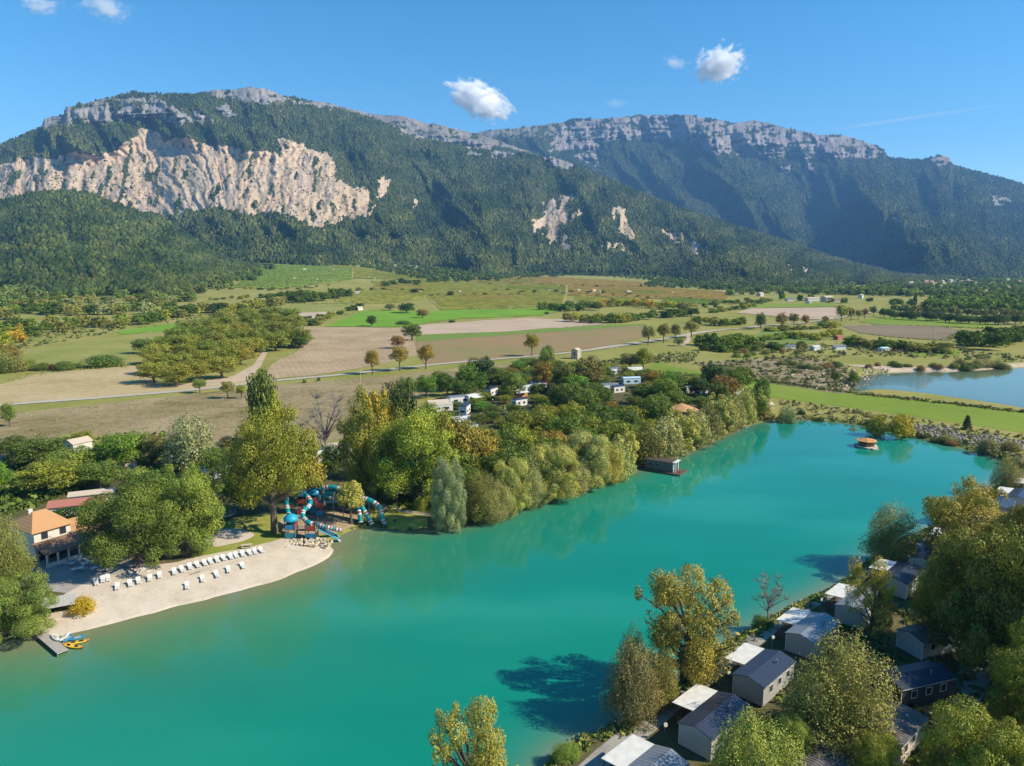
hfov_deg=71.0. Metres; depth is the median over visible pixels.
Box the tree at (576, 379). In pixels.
[564,373,589,384]
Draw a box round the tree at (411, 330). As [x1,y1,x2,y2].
[401,323,422,339]
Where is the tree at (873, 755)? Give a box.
[852,726,901,765]
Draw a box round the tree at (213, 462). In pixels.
[199,445,230,479]
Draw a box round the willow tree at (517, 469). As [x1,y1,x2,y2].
[490,456,531,515]
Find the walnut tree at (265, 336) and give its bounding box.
[252,331,279,351]
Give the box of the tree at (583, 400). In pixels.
[566,391,597,408]
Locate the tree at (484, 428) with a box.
[477,426,489,432]
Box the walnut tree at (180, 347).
[166,343,199,356]
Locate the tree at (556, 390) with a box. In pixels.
[550,382,566,405]
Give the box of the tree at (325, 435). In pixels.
[295,389,347,459]
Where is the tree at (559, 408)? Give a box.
[555,401,582,418]
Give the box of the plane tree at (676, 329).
[671,324,680,337]
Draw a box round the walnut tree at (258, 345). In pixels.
[240,336,270,355]
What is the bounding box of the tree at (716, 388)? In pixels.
[706,381,730,402]
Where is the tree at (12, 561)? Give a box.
[0,513,41,584]
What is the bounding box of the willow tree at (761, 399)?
[736,386,768,411]
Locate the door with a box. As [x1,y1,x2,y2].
[38,551,45,560]
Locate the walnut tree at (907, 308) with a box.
[901,305,911,310]
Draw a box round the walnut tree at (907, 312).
[904,310,914,319]
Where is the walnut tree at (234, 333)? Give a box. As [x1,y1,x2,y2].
[220,328,247,343]
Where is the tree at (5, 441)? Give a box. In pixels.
[0,434,25,456]
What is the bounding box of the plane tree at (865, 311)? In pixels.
[862,308,868,318]
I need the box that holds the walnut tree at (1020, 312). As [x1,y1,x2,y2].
[1015,310,1023,314]
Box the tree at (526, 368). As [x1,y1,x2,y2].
[520,366,536,372]
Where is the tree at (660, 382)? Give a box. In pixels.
[653,378,676,392]
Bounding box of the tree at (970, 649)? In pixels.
[944,518,1023,681]
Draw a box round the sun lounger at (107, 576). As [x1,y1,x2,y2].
[105,574,110,581]
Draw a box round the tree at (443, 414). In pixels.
[427,406,455,438]
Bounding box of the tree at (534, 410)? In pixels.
[532,404,554,416]
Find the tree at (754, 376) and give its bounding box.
[736,367,756,387]
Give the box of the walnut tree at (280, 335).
[263,330,291,350]
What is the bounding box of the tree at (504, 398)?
[496,394,511,403]
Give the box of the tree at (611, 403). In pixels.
[603,401,618,407]
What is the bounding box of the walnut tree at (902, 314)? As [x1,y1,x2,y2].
[898,311,905,318]
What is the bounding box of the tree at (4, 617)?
[0,574,10,624]
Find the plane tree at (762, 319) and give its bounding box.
[757,314,765,329]
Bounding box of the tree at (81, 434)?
[70,430,93,438]
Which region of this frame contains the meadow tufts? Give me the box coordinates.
[2,369,454,462]
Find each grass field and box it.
[20,327,221,370]
[417,323,646,341]
[755,330,815,343]
[909,350,959,355]
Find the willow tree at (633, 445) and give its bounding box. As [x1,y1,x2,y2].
[612,430,638,473]
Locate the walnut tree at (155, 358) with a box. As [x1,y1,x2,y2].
[141,350,172,366]
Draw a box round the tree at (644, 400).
[639,395,673,418]
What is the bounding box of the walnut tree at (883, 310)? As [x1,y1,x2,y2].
[878,308,886,316]
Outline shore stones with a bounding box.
[287,536,332,545]
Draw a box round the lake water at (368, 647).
[0,419,1012,765]
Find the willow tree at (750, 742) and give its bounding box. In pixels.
[701,701,807,765]
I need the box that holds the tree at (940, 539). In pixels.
[923,532,985,591]
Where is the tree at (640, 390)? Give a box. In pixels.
[631,382,654,398]
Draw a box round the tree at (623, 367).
[616,364,629,371]
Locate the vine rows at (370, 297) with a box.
[335,289,425,303]
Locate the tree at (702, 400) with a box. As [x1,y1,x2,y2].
[691,396,707,407]
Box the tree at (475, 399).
[467,397,485,404]
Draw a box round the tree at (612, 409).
[609,406,617,415]
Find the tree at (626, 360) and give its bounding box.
[619,352,638,366]
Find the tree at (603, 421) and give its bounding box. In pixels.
[582,408,615,435]
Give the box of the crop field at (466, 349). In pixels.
[415,325,647,363]
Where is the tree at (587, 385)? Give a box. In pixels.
[579,381,597,391]
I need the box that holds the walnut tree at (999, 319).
[992,314,1005,324]
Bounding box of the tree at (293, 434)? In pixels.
[277,427,302,444]
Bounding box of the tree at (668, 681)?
[641,643,680,714]
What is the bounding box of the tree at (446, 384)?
[436,375,456,395]
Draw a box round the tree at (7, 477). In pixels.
[0,460,15,487]
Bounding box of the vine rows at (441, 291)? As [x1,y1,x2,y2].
[374,281,565,295]
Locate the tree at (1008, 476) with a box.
[988,454,1023,489]
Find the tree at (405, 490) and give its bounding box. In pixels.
[374,459,421,503]
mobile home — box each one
[601,734,689,765]
[672,683,751,760]
[724,643,795,706]
[776,607,840,660]
[790,740,851,765]
[825,583,881,629]
[857,698,928,765]
[869,559,924,599]
[874,660,956,706]
[896,619,958,660]
[899,541,941,574]
[986,496,1015,519]
[998,487,1023,506]
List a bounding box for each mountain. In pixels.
[0,87,807,278]
[475,115,1023,273]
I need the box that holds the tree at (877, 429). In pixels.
[865,413,887,436]
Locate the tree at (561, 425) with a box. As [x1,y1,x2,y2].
[542,413,582,442]
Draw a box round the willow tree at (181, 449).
[157,409,215,471]
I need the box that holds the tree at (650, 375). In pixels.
[642,369,664,381]
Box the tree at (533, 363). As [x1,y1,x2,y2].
[528,360,538,366]
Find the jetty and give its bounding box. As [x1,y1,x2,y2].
[34,633,67,656]
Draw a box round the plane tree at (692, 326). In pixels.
[683,321,699,337]
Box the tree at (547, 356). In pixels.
[538,348,555,366]
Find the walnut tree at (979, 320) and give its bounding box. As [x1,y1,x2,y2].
[972,316,985,323]
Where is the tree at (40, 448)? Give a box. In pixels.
[3,433,72,462]
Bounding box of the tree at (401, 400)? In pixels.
[381,378,417,433]
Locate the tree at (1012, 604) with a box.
[989,548,1023,682]
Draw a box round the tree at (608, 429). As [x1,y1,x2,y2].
[595,418,639,454]
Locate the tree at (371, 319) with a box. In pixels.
[365,315,376,325]
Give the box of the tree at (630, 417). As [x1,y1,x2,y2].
[610,407,639,424]
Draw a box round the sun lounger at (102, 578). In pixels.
[100,575,104,581]
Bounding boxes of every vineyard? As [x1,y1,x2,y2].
[247,264,349,287]
[427,294,565,308]
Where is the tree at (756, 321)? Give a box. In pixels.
[754,312,766,327]
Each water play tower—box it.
[283,494,340,541]
[296,485,386,524]
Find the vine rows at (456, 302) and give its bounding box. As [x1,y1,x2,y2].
[428,292,565,308]
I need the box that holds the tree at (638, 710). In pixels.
[599,634,667,734]
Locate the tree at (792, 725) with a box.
[769,711,815,759]
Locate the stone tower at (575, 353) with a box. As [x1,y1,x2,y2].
[571,348,580,358]
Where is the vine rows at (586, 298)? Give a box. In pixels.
[574,296,638,301]
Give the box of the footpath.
[278,500,458,524]
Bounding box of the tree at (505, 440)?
[487,429,518,451]
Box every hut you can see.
[117,456,137,469]
[783,345,795,348]
[809,345,820,350]
[831,345,845,349]
[833,335,842,339]
[877,347,889,351]
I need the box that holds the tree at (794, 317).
[788,313,798,322]
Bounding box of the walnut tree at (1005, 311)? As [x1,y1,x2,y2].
[1000,309,1011,314]
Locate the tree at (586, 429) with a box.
[575,426,599,440]
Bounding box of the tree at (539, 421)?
[525,410,556,436]
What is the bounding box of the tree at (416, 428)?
[367,401,461,501]
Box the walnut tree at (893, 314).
[890,311,899,318]
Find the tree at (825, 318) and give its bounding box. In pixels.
[820,315,829,322]
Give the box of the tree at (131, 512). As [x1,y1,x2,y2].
[73,472,187,571]
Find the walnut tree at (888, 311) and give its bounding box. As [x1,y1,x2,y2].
[885,308,894,316]
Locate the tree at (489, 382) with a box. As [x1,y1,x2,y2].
[484,377,495,384]
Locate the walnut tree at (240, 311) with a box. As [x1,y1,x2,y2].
[235,307,259,316]
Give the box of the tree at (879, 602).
[843,553,897,640]
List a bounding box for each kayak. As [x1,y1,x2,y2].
[62,643,83,648]
[66,639,88,643]
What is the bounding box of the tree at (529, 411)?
[516,410,534,416]
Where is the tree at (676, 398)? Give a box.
[664,390,687,404]
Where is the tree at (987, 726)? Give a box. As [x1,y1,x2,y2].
[962,715,1014,755]
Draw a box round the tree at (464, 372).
[456,363,478,381]
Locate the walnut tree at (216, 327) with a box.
[206,323,234,335]
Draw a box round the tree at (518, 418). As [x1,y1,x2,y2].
[498,409,532,434]
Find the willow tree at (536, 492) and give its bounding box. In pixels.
[514,452,547,510]
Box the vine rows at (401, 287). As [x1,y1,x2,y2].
[373,285,425,288]
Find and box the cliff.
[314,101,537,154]
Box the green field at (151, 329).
[117,322,186,333]
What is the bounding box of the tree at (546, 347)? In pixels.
[542,345,554,360]
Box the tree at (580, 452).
[563,440,594,469]
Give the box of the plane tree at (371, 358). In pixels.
[364,349,379,373]
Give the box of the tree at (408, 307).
[397,303,414,312]
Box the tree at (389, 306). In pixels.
[384,304,394,309]
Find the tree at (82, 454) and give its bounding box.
[44,445,104,469]
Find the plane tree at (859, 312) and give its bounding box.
[856,309,862,319]
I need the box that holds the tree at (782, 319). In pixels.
[775,312,788,323]
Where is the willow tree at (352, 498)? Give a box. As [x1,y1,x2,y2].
[335,479,364,523]
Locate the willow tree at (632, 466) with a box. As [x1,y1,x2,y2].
[606,435,636,481]
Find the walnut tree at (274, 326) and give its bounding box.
[267,320,295,331]
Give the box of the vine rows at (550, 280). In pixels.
[469,273,663,286]
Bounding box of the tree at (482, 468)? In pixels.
[474,453,505,482]
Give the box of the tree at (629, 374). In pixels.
[619,372,634,378]
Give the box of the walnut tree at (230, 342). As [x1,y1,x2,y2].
[216,337,247,351]
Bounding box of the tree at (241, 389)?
[235,384,246,397]
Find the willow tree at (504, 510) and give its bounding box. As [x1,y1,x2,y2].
[480,474,515,524]
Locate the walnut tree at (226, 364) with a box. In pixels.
[205,355,240,377]
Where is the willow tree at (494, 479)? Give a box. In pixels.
[485,467,512,495]
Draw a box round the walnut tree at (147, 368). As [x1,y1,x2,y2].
[133,361,168,382]
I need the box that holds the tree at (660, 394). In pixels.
[652,392,670,400]
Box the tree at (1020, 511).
[1005,504,1023,553]
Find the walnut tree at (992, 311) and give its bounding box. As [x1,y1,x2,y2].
[988,309,999,314]
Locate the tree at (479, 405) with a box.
[471,400,493,411]
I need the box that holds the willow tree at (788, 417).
[775,404,798,423]
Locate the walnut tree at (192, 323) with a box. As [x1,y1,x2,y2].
[174,319,204,330]
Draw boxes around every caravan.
[201,467,227,478]
[321,442,351,453]
[431,402,452,412]
[446,394,466,402]
[452,415,470,422]
[459,402,470,415]
[466,393,485,401]
[484,386,497,395]
[511,397,527,406]
[514,388,528,397]
[521,384,535,392]
[528,380,547,387]
[601,383,618,388]
[609,367,621,373]
[610,384,624,392]
[621,376,640,383]
[625,367,642,372]
[681,385,695,393]
[694,389,710,395]
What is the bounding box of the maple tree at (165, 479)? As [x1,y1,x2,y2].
[130,467,176,510]
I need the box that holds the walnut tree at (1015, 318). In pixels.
[1010,314,1022,324]
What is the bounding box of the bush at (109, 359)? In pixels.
[77,353,126,367]
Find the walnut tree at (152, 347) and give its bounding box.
[135,341,171,357]
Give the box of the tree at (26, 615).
[0,569,59,642]
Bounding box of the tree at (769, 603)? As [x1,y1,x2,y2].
[753,568,789,623]
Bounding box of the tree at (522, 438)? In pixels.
[504,428,537,451]
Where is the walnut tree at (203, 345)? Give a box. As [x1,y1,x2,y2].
[192,340,221,351]
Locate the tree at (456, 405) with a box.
[450,401,462,408]
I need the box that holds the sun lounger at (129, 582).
[127,579,132,586]
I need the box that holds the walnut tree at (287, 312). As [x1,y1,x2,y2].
[276,308,300,320]
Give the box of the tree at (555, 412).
[528,403,560,425]
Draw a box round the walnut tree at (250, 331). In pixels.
[240,326,268,337]
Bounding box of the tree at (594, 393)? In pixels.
[582,389,600,403]
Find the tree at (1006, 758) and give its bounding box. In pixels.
[961,722,1023,765]
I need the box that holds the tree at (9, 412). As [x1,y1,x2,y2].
[0,402,16,425]
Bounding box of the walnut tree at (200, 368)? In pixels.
[183,357,215,378]
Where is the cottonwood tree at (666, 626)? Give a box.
[632,562,740,685]
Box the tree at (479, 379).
[464,370,488,392]
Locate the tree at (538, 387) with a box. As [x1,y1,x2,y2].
[530,383,546,391]
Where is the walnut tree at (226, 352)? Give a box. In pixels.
[207,346,240,361]
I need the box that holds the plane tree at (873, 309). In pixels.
[869,306,876,316]
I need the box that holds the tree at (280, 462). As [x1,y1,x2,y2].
[218,404,321,533]
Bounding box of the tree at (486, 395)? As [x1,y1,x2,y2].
[476,391,491,399]
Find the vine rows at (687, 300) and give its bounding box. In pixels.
[661,296,722,304]
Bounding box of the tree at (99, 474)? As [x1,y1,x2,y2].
[72,459,124,488]
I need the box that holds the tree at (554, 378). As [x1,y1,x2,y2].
[550,374,561,384]
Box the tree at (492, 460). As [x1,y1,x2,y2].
[478,445,534,489]
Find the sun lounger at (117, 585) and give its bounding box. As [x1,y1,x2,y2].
[115,582,119,590]
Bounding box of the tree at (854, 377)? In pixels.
[847,372,861,385]
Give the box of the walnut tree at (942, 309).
[938,307,947,312]
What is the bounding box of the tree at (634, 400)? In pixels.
[625,395,642,406]
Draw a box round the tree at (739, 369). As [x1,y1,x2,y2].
[726,365,753,384]
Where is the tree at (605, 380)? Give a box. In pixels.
[597,378,609,382]
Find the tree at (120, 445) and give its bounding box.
[92,430,148,467]
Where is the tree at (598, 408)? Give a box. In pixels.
[583,401,609,420]
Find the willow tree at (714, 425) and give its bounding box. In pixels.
[696,399,724,442]
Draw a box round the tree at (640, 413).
[617,405,650,423]
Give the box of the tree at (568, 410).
[559,400,586,431]
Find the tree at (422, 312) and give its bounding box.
[416,309,428,317]
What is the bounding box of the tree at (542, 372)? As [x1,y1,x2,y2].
[530,361,553,382]
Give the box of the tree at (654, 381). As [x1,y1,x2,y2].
[650,378,658,386]
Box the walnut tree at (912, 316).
[905,312,917,319]
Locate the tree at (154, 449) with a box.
[138,433,168,463]
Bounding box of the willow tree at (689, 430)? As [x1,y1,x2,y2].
[662,408,701,451]
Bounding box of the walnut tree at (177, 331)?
[162,327,193,342]
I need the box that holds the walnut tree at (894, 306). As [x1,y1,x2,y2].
[890,304,897,309]
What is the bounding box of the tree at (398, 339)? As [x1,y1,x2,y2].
[390,335,404,346]
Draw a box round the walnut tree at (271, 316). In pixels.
[260,312,284,322]
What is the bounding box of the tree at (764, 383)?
[753,375,770,399]
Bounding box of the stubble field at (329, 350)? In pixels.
[267,327,416,378]
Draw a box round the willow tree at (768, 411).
[757,394,771,414]
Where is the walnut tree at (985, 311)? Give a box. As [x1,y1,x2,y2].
[981,308,988,314]
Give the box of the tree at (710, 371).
[699,363,728,384]
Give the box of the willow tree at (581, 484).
[556,454,590,497]
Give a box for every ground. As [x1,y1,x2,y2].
[0,265,1023,761]
[0,459,390,640]
[371,369,759,530]
[557,471,1023,765]
[694,358,850,393]
[849,363,1023,372]
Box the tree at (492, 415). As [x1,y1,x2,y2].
[484,410,502,422]
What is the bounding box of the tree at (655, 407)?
[642,394,671,422]
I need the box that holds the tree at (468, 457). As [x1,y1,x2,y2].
[435,447,486,483]
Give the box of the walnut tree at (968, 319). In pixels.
[964,316,973,323]
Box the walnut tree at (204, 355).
[190,349,219,361]
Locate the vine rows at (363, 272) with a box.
[331,265,462,280]
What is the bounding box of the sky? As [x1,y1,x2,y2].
[0,0,1023,183]
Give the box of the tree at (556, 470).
[541,453,569,482]
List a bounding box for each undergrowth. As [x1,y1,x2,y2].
[0,430,266,517]
[372,372,733,512]
[755,580,1020,765]
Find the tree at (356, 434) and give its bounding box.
[335,385,409,500]
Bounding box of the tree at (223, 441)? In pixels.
[215,436,240,453]
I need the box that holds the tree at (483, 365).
[467,355,498,380]
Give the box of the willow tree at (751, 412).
[730,384,757,423]
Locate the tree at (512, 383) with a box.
[500,371,526,397]
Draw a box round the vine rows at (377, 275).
[373,273,422,278]
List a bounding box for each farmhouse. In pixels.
[756,292,763,296]
[804,297,819,300]
[820,296,832,301]
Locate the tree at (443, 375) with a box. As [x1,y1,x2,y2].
[438,373,449,391]
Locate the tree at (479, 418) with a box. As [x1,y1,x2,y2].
[467,413,488,424]
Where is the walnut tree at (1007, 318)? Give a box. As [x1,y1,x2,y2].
[1003,314,1011,324]
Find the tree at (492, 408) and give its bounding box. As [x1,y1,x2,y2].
[483,404,502,413]
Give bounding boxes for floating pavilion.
[854,437,878,449]
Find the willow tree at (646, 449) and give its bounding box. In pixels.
[635,424,668,465]
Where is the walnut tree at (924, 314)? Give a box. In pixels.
[921,311,929,318]
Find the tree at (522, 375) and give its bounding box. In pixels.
[501,370,527,382]
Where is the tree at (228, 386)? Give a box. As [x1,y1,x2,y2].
[219,381,234,397]
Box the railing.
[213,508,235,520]
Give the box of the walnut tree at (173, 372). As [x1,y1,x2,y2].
[155,362,194,385]
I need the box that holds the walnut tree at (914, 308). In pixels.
[911,305,919,311]
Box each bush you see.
[0,344,23,358]
[0,348,10,360]
[0,360,13,373]
[4,355,28,372]
[19,359,38,370]
[33,362,50,370]
[52,360,75,370]
[64,594,97,617]
[77,353,126,367]
[395,320,411,324]
[412,497,428,511]
[551,741,582,763]
[678,658,718,685]
[731,353,740,357]
[740,348,748,352]
[743,352,751,357]
[751,613,772,628]
[763,349,770,354]
[776,360,787,364]
[790,360,799,365]
[797,410,805,414]
[802,364,812,368]
[811,366,824,369]
[812,418,824,421]
[822,362,834,367]
[831,361,843,366]
[864,364,873,368]
[886,361,896,365]
[892,363,903,367]
[916,365,925,370]
[927,362,937,367]
[929,437,941,443]
[934,364,944,368]
[938,434,956,442]
[944,439,958,445]
[948,363,961,367]
[953,359,968,366]
[958,365,973,371]
[962,361,980,369]
[972,358,984,367]
[974,438,1000,455]
[982,359,993,366]
[994,360,1005,368]
[995,363,1012,369]
[997,440,1023,451]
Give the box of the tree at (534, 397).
[529,394,546,401]
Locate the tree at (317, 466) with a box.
[280,444,327,507]
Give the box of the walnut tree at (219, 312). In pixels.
[209,309,237,317]
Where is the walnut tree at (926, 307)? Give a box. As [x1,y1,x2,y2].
[923,304,931,310]
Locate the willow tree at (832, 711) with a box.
[775,619,911,765]
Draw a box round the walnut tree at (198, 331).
[185,325,214,339]
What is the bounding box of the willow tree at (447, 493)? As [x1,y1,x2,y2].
[429,456,467,533]
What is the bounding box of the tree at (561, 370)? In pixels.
[553,363,577,384]
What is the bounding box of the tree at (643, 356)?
[634,348,652,368]
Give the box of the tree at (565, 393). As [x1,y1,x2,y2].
[554,382,584,405]
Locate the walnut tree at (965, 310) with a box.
[963,307,971,314]
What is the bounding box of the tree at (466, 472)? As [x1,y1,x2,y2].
[457,465,485,503]
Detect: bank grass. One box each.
[364,419,760,527]
[543,485,998,765]
[756,412,1023,467]
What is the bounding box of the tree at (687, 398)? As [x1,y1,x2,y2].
[683,396,693,402]
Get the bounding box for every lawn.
[190,508,427,556]
[362,493,433,512]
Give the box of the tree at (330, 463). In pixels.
[319,443,348,479]
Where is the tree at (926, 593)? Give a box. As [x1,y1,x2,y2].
[907,567,959,628]
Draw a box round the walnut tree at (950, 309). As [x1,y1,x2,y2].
[946,306,954,312]
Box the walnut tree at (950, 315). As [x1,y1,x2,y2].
[943,313,953,322]
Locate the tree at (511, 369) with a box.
[503,367,519,372]
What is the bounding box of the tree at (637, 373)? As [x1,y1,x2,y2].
[633,370,657,378]
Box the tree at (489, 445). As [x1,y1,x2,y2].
[463,426,504,465]
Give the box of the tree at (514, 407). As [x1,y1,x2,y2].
[506,403,522,412]
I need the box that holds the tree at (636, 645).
[612,619,647,713]
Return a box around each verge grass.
[0,362,140,383]
[9,312,882,405]
[289,303,365,304]
[327,307,537,319]
[329,315,542,326]
[657,370,770,381]
[849,324,983,328]
[858,329,972,340]
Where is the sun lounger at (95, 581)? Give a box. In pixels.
[93,577,98,584]
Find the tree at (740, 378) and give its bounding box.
[726,370,747,387]
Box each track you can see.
[178,351,267,385]
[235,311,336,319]
[585,323,800,349]
[681,331,704,345]
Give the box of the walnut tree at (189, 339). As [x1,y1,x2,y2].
[175,333,204,345]
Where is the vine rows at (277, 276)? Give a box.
[231,264,351,287]
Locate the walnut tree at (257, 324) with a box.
[248,318,272,332]
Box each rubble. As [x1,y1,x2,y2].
[121,566,151,576]
[790,367,889,391]
[912,424,1023,451]
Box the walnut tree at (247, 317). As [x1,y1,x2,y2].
[238,312,263,326]
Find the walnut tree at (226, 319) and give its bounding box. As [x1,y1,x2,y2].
[215,314,243,329]
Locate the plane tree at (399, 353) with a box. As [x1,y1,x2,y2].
[388,345,410,370]
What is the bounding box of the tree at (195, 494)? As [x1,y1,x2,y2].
[141,461,225,552]
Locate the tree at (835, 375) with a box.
[830,370,840,380]
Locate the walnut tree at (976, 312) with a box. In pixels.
[971,309,982,316]
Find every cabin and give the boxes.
[426,399,449,403]
[638,456,686,475]
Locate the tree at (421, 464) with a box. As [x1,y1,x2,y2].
[405,442,440,493]
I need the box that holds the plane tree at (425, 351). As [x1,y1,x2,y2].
[416,343,435,368]
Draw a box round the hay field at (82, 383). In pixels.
[0,365,251,403]
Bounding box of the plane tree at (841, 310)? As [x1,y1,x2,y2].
[836,304,849,321]
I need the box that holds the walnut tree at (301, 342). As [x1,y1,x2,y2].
[293,336,309,347]
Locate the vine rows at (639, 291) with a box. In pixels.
[600,289,665,293]
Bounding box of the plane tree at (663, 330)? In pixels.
[656,323,671,342]
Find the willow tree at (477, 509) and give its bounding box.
[463,465,501,526]
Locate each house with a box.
[10,508,103,567]
[671,403,696,416]
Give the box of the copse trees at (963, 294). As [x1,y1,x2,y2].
[0,257,1023,353]
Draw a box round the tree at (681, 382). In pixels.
[674,375,687,389]
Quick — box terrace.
[21,546,144,592]
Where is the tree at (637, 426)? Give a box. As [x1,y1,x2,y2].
[611,422,642,434]
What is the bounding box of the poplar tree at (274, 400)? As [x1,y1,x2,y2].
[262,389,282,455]
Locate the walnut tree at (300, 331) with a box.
[283,327,314,346]
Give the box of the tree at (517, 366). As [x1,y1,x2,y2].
[508,363,525,370]
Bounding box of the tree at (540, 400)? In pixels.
[534,396,548,404]
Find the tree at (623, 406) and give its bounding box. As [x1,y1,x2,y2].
[617,405,630,409]
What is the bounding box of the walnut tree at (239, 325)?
[226,321,252,331]
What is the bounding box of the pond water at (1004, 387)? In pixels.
[849,367,1023,407]
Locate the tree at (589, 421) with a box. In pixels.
[565,412,600,435]
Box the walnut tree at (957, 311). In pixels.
[952,308,963,314]
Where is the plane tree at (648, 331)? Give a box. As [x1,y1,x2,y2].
[641,325,655,344]
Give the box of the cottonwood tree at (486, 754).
[427,694,518,765]
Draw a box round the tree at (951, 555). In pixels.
[919,527,1023,663]
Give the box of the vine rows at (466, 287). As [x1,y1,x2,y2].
[435,284,492,289]
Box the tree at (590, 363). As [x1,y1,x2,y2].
[571,355,605,382]
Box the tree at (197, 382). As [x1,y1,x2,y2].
[192,378,207,392]
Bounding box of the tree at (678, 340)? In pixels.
[672,337,683,345]
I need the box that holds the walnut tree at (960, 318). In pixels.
[954,315,966,323]
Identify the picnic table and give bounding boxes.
[241,543,251,548]
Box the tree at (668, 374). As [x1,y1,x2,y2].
[657,370,678,388]
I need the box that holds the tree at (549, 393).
[545,382,570,406]
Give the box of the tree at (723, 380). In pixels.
[710,374,740,396]
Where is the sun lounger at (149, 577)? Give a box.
[147,573,151,581]
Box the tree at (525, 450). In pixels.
[499,442,534,474]
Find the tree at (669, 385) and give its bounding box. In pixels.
[653,377,679,395]
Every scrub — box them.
[0,313,214,349]
[598,351,699,365]
[693,355,856,391]
[759,341,1023,361]
[768,379,1023,412]
[779,399,1023,463]
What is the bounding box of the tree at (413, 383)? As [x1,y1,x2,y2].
[397,376,417,394]
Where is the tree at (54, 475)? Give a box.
[14,457,83,490]
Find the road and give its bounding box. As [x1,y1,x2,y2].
[0,311,877,405]
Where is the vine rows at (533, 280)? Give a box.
[478,278,534,282]
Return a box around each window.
[41,531,47,539]
[59,526,65,533]
[769,683,772,693]
[911,690,917,698]
[926,686,932,694]
[930,643,935,650]
[940,683,946,691]
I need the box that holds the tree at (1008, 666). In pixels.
[982,615,1023,744]
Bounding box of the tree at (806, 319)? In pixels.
[800,314,809,323]
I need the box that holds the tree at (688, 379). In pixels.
[684,375,699,383]
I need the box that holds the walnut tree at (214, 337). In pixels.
[199,331,228,343]
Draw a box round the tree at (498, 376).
[493,370,509,387]
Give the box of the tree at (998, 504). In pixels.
[962,488,1000,516]
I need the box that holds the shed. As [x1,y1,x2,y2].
[63,436,92,450]
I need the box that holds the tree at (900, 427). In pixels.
[885,413,915,439]
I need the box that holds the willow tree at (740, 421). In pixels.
[725,398,746,429]
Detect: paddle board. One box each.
[51,633,59,640]
[59,632,68,640]
[62,634,72,641]
[69,634,84,640]
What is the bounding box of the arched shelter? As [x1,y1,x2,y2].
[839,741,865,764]
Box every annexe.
[46,495,105,514]
[67,487,116,499]
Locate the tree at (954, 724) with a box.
[917,693,1023,765]
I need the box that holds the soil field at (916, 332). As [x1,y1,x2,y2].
[843,325,959,340]
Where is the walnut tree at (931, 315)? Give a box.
[925,312,938,320]
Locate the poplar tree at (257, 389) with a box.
[245,366,279,453]
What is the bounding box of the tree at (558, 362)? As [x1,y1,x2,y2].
[554,361,567,366]
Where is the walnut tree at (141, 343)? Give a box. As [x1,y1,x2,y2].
[130,338,150,353]
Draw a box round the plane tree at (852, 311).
[846,307,855,320]
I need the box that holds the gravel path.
[578,493,1006,765]
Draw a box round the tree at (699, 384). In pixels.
[688,376,709,391]
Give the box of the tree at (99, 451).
[92,441,108,459]
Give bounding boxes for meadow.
[0,363,511,469]
[646,363,1023,432]
[753,303,836,307]
[859,317,996,327]
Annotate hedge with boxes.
[52,507,93,518]
[370,484,420,499]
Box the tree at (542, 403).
[537,402,553,409]
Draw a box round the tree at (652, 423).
[633,417,661,439]
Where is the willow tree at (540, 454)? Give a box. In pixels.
[529,442,581,503]
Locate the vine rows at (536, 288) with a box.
[505,285,565,289]
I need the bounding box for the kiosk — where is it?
[42,593,75,619]
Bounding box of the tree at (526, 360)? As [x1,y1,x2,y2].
[513,358,532,364]
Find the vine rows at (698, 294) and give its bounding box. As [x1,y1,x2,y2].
[567,284,728,299]
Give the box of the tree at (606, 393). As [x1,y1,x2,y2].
[595,385,613,404]
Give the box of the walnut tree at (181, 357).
[159,351,193,366]
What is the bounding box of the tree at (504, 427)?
[497,423,528,438]
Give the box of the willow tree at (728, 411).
[701,392,739,434]
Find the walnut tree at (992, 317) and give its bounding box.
[989,314,1002,324]
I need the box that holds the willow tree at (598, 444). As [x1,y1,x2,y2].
[566,428,611,490]
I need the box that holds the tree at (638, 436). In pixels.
[615,428,642,444]
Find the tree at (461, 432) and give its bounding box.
[435,414,486,468]
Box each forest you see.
[0,86,967,284]
[0,188,274,296]
[310,100,536,155]
[477,114,1023,277]
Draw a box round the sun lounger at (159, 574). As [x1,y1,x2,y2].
[157,571,161,578]
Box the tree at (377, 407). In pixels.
[353,386,394,495]
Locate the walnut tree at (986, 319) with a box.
[982,314,991,323]
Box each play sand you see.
[207,528,254,546]
[281,507,356,539]
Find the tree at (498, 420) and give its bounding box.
[494,418,508,425]
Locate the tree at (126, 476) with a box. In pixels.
[116,465,155,492]
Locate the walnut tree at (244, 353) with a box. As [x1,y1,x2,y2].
[229,344,256,365]
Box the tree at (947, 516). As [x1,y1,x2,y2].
[921,475,1023,549]
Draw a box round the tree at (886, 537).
[857,498,923,561]
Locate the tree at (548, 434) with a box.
[533,428,569,444]
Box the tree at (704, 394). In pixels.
[698,392,710,397]
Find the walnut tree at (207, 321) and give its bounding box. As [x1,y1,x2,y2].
[199,316,224,328]
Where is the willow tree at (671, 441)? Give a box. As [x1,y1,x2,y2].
[645,412,687,459]
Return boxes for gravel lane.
[937,658,990,718]
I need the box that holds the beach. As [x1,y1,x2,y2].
[35,538,333,638]
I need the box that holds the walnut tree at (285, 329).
[279,328,308,345]
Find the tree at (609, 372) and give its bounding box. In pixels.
[603,368,615,376]
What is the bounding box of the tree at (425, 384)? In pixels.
[415,374,437,397]
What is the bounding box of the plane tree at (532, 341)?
[523,334,540,355]
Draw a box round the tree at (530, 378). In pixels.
[524,376,536,381]
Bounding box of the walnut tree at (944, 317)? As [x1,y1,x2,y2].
[938,314,952,321]
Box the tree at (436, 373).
[431,370,448,389]
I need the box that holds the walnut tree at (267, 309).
[258,306,282,315]
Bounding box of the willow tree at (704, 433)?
[683,408,713,447]
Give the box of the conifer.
[960,415,972,428]

